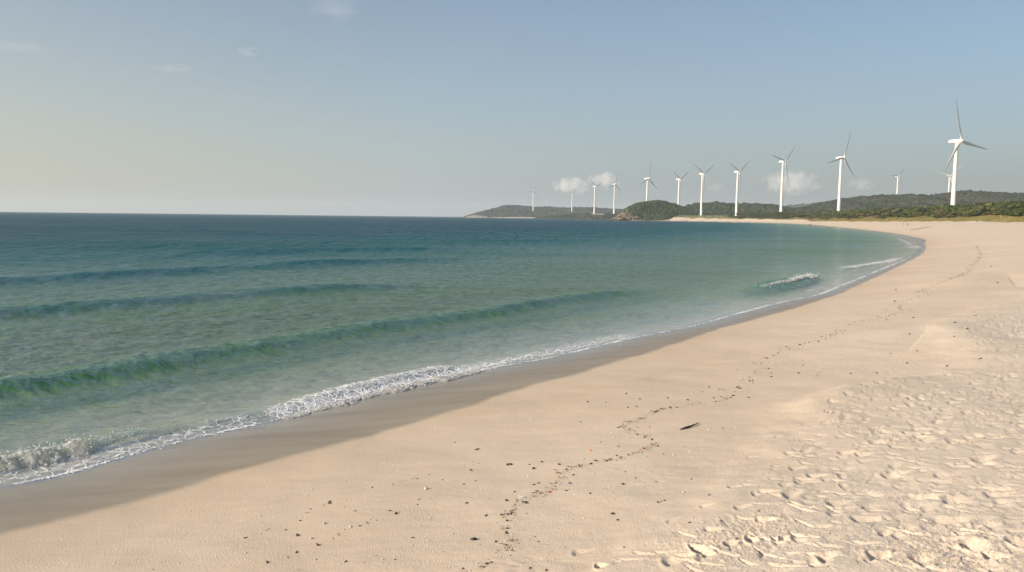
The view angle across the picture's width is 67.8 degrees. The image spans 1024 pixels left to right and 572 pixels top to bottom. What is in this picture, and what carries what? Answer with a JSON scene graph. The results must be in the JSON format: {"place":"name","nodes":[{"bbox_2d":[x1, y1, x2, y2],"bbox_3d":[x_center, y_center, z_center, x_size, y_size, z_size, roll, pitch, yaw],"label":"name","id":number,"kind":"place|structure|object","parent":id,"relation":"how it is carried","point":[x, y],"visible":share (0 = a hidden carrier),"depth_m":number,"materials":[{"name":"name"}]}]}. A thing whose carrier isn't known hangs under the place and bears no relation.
{"place":"outdoors","nodes":[
{"label":"outdoors","id":0,"kind":"place"},
{"bbox_2d":[0,212,921,483],"bbox_3d":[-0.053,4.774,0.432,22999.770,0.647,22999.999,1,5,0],"label":"sea water","id":1,"kind":"structure","parent":0,"point":[66,274],"depth_m":70.66,"materials":[{"name":"teal liquid"}]},
{"bbox_2d":[0,428,151,475],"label":"breaking wave foam","id":2,"kind":"object","parent":1,"relation":"on","point":[28,459],"visible":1,"depth_m":15.49,"materials":[{"name":"white liquid"}]},
{"bbox_2d":[148,412,263,437],"bbox_3d":[-7.162,3.228,18.035,0.388,0.166,2.887,5,7,40],"label":"breaking wave foam","id":3,"kind":"object","parent":1,"relation":"on","point":[163,431],"visible":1,"depth_m":17.79,"materials":[{"name":"white liquid"}]},
{"bbox_2d":[277,368,493,418],"bbox_3d":[-3.322,2.923,21.933,1.152,0.218,8.397,5,7,38],"label":"breaking wave foam","id":4,"kind":"object","parent":1,"relation":"on","point":[395,388],"visible":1,"depth_m":21.53,"materials":[{"name":"white liquid"}]},
{"bbox_2d":[290,365,481,407],"bbox_3d":[-3.552,2.854,23.007,0.809,0.225,8.048,4,6,36],"label":"breaking wave foam","id":5,"kind":"object","parent":1,"relation":"on","point":[384,380],"visible":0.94,"depth_m":22.52,"materials":[{"name":"white liquid"}]},
{"bbox_2d":[760,272,818,286],"bbox_3d":[22.566,-0.517,60.846,1.618,0.800,17.110,4,6,33],"label":"breaking wave foam","id":6,"kind":"object","parent":1,"relation":"on","point":[811,276],"visible":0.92,"depth_m":59.71,"materials":[{"name":"white liquid"}]},
{"bbox_2d":[839,258,900,269],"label":"breaking wave foam","id":7,"kind":"object","parent":1,"relation":"on","point":[881,262],"visible":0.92,"depth_m":89.59,"materials":[{"name":"white liquid"}]},
{"bbox_2d":[0,215,1023,571],"bbox_3d":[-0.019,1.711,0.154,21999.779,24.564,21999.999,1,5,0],"label":"beach","id":8,"kind":"structure","parent":0,"point":[168,497],"depth_m":14.74,"materials":[{"name":"beige sand"}]},
{"bbox_2d":[236,399,723,570],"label":"wrack debris","id":9,"kind":"object","parent":8,"relation":"on","point":[551,483],"visible":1,"depth_m":11.43,"materials":[{"name":"brown plant"}]},
{"bbox_2d":[67,337,948,570],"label":"shell grit","id":10,"kind":"object","parent":8,"relation":"on","point":[574,494],"visible":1,"depth_m":9.69,"materials":[{"name":"white"}]},
{"bbox_2d":[114,380,937,570],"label":"shell grit","id":11,"kind":"object","parent":8,"relation":"on","point":[613,492],"visible":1,"depth_m":9.81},
{"bbox_2d":[680,422,699,429],"bbox_3d":[3.403,2.657,14.468,0.616,0.047,0.051,-4,7,-41],"label":"driftwood stick","id":12,"kind":"object","parent":8,"relation":"on","point":[689,426],"visible":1,"depth_m":14.38,"materials":[{"name":"wood"}]},
{"bbox_2d":[694,164,713,214],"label":"wind turbine","id":13,"kind":"object","parent":8,"relation":"on","point":[702,179],"visible":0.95,"depth_m":1669.46,"materials":[{"name":"white paint"}]},
{"bbox_2d":[730,160,749,215],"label":"wind turbine","id":14,"kind":"object","parent":8,"relation":"on","point":[736,204],"visible":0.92,"depth_m":1546.28,"materials":[{"name":"white paint"}]},
{"bbox_2d":[773,144,796,211],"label":"wind turbine","id":15,"kind":"object","parent":8,"relation":"on","point":[781,193],"visible":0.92,"depth_m":1345.93,"materials":[{"name":"white paint"}]},
{"bbox_2d":[629,395,1023,571],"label":"sand clods","id":16,"kind":"object","parent":8,"relation":"on","point":[869,526],"visible":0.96,"depth_m":8.17,"materials":[{"name":"beige sand"}]},
{"bbox_2d":[828,132,855,210],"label":"wind turbine","id":17,"kind":"object","parent":8,"relation":"on","point":[839,186],"visible":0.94,"depth_m":1098.08,"materials":[{"name":"white paint"}]},
{"bbox_2d":[709,247,986,397],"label":"wrack debris","id":18,"kind":"object","parent":8,"relation":"on","point":[835,335],"visible":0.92,"depth_m":27.88,"materials":[{"name":"brown plant"}]},
{"bbox_2d":[728,200,1014,217],"bbox_3d":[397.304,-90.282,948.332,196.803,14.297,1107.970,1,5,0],"label":"distant scrub","id":19,"kind":"object","parent":8,"relation":"on","point":[785,214],"visible":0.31,"depth_m":1299.73,"materials":[{"name":"green plant"}]},
{"bbox_2d":[807,214,1023,222],"bbox_3d":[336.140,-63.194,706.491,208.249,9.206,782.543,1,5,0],"label":"beach grass","id":20,"kind":"structure","parent":8,"relation":"on","point":[997,218],"depth_m":563.82,"materials":[{"name":"green plant"}]},
{"bbox_2d":[916,208,929,211],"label":"coastal shrub","id":21,"kind":"object","parent":8,"relation":"on","point":[922,210],"visible":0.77,"depth_m":635.51,"materials":[{"name":"green plant"}]},
{"bbox_2d":[922,204,945,208],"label":"coastal shrub","id":22,"kind":"object","parent":8,"relation":"on","point":[927,206],"visible":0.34,"depth_m":637.90,"materials":[{"name":"green plant"}]},
{"bbox_2d":[946,213,964,216],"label":"coastal shrub","id":23,"kind":"object","parent":8,"relation":"on","point":[959,214],"visible":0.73,"depth_m":542.82,"materials":[{"name":"green plant"}]},
{"bbox_2d":[978,206,1003,210],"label":"coastal shrub","id":24,"kind":"object","parent":8,"relation":"on","point":[983,208],"visible":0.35,"depth_m":503.12,"materials":[{"name":"green plant"}]},
{"bbox_2d":[994,202,1008,206],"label":"coastal shrub","id":25,"kind":"object","parent":8,"relation":"on","point":[999,203],"visible":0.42,"depth_m":513.82,"materials":[{"name":"green plant"}]},
{"bbox_2d":[1012,211,1023,215],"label":"coastal shrub","id":26,"kind":"object","parent":8,"relation":"on","point":[1015,213],"visible":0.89,"depth_m":423.58,"materials":[{"name":"green plant"}]},
{"bbox_2d":[1015,208,1023,213],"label":"coastal shrub","id":27,"kind":"object","parent":8,"relation":"on","point":[1019,211],"visible":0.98,"depth_m":421.58,"materials":[{"name":"green plant"}]},
{"bbox_2d":[0,0,1023,216],"label":"sky","id":28,"kind":"structure","parent":0,"point":[436,108],"materials":[{"name":"blue"}]},
{"bbox_2d":[464,206,617,217],"bbox_3d":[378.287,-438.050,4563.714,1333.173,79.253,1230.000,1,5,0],"label":"hill","id":29,"kind":"structure","parent":0,"point":[520,209],"depth_m":4344.02,"materials":[{"name":"green plant"}]},
{"bbox_2d":[467,215,487,217],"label":"rock cliff","id":30,"kind":"structure","parent":29,"relation":"on","point":[475,216],"depth_m":4095.11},
{"bbox_2d":[491,217,534,217],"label":"pale shore strip","id":31,"kind":"object","parent":29,"relation":"on","point":[512,217],"visible":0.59,"depth_m":4100.21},
{"bbox_2d":[530,183,537,210],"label":"wind turbine","id":32,"kind":"object","parent":29,"relation":"on","point":[533,197],"visible":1,"depth_m":3728.85,"materials":[{"name":"white paint"}]},
{"bbox_2d":[475,205,622,216],"bbox_3d":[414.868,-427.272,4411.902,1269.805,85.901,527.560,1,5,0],"label":"woodland","id":33,"kind":"object","parent":29,"relation":"on","point":[537,210],"visible":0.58,"depth_m":4358.84,"materials":[{"name":"green plant"}]},
{"bbox_2d":[609,173,619,213],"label":"wind turbine","id":34,"kind":"object","parent":29,"relation":"on","point":[614,196],"visible":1,"depth_m":2486.03,"materials":[{"name":"white paint"}]},
{"bbox_2d":[533,214,617,219],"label":"hill","id":35,"kind":"structure","parent":0,"point":[593,216],"depth_m":2613.26,"materials":[{"name":"green plant"}]},
{"bbox_2d":[535,213,618,218],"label":"woodland","id":36,"kind":"object","parent":35,"relation":"on","point":[569,215],"visible":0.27,"depth_m":2622.58,"materials":[{"name":"green plant"}]},
{"bbox_2d":[590,179,601,212],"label":"wind turbine","id":37,"kind":"object","parent":35,"relation":"on","point":[594,194],"visible":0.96,"depth_m":2676.22,"materials":[{"name":"white paint"}]},
{"bbox_2d":[615,204,694,220],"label":"hill","id":38,"kind":"structure","parent":0,"point":[650,219],"depth_m":1684.43,"materials":[{"name":"green plant"}]},
{"bbox_2d":[640,165,655,200],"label":"wind turbine","id":39,"kind":"object","parent":38,"relation":"on","point":[647,185],"visible":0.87,"depth_m":1768.13,"materials":[{"name":"white paint"}]},
{"bbox_2d":[620,199,711,219],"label":"woodland","id":40,"kind":"object","parent":38,"relation":"on","point":[641,210],"visible":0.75,"depth_m":1700.77,"materials":[{"name":"green plant"}]},
{"bbox_2d":[673,171,687,203],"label":"wind turbine","id":41,"kind":"object","parent":38,"relation":"on","point":[679,184],"visible":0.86,"depth_m":1854.14,"materials":[{"name":"white paint"}]},
{"bbox_2d":[698,204,771,212],"bbox_3d":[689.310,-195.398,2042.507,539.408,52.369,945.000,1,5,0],"label":"hill","id":42,"kind":"structure","parent":0,"point":[729,209],"depth_m":1957.36,"materials":[{"name":"green plant"}]},
{"bbox_2d":[685,201,795,215],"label":"woodland","id":43,"kind":"object","parent":42,"relation":"on","point":[751,207],"visible":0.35,"depth_m":1975.81,"materials":[{"name":"green plant"}]},
{"bbox_2d":[796,192,1023,211],"bbox_3d":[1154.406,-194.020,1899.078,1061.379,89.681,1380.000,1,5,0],"label":"hill","id":44,"kind":"structure","parent":0,"point":[983,199],"depth_m":1812.86,"materials":[{"name":"green plant"}]},
{"bbox_2d":[891,164,905,193],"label":"wind turbine","id":45,"kind":"object","parent":44,"relation":"on","point":[897,176],"visible":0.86,"depth_m":2217.45,"materials":[{"name":"white paint"}]},
{"bbox_2d":[791,189,1023,211],"bbox_3d":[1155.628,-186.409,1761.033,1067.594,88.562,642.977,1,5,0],"label":"woodland","id":46,"kind":"object","parent":44,"relation":"on","point":[865,204],"visible":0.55,"depth_m":1837.41,"materials":[{"name":"green plant"}]},
{"bbox_2d":[939,169,957,191],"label":"wind turbine","id":47,"kind":"object","parent":44,"relation":"on","point":[948,175],"visible":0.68,"depth_m":2053.68,"materials":[{"name":"white paint"}]},
{"bbox_2d":[944,101,988,204],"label":"wind turbine","id":48,"kind":"object","parent":44,"relation":"on","point":[957,142],"visible":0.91,"depth_m":751.70,"materials":[{"name":"white paint"}]},
{"bbox_3d":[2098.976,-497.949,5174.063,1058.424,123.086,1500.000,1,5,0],"label":"hill","id":49,"kind":"structure","parent":0,"visible":0},
{"bbox_2d":[786,202,813,207],"bbox_3d":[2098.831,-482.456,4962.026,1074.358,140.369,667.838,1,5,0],"label":"woodland","id":50,"kind":"object","parent":49,"relation":"on","point":[802,205],"visible":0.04,"depth_m":5145.67,"materials":[{"name":"green plant"}]}
]}

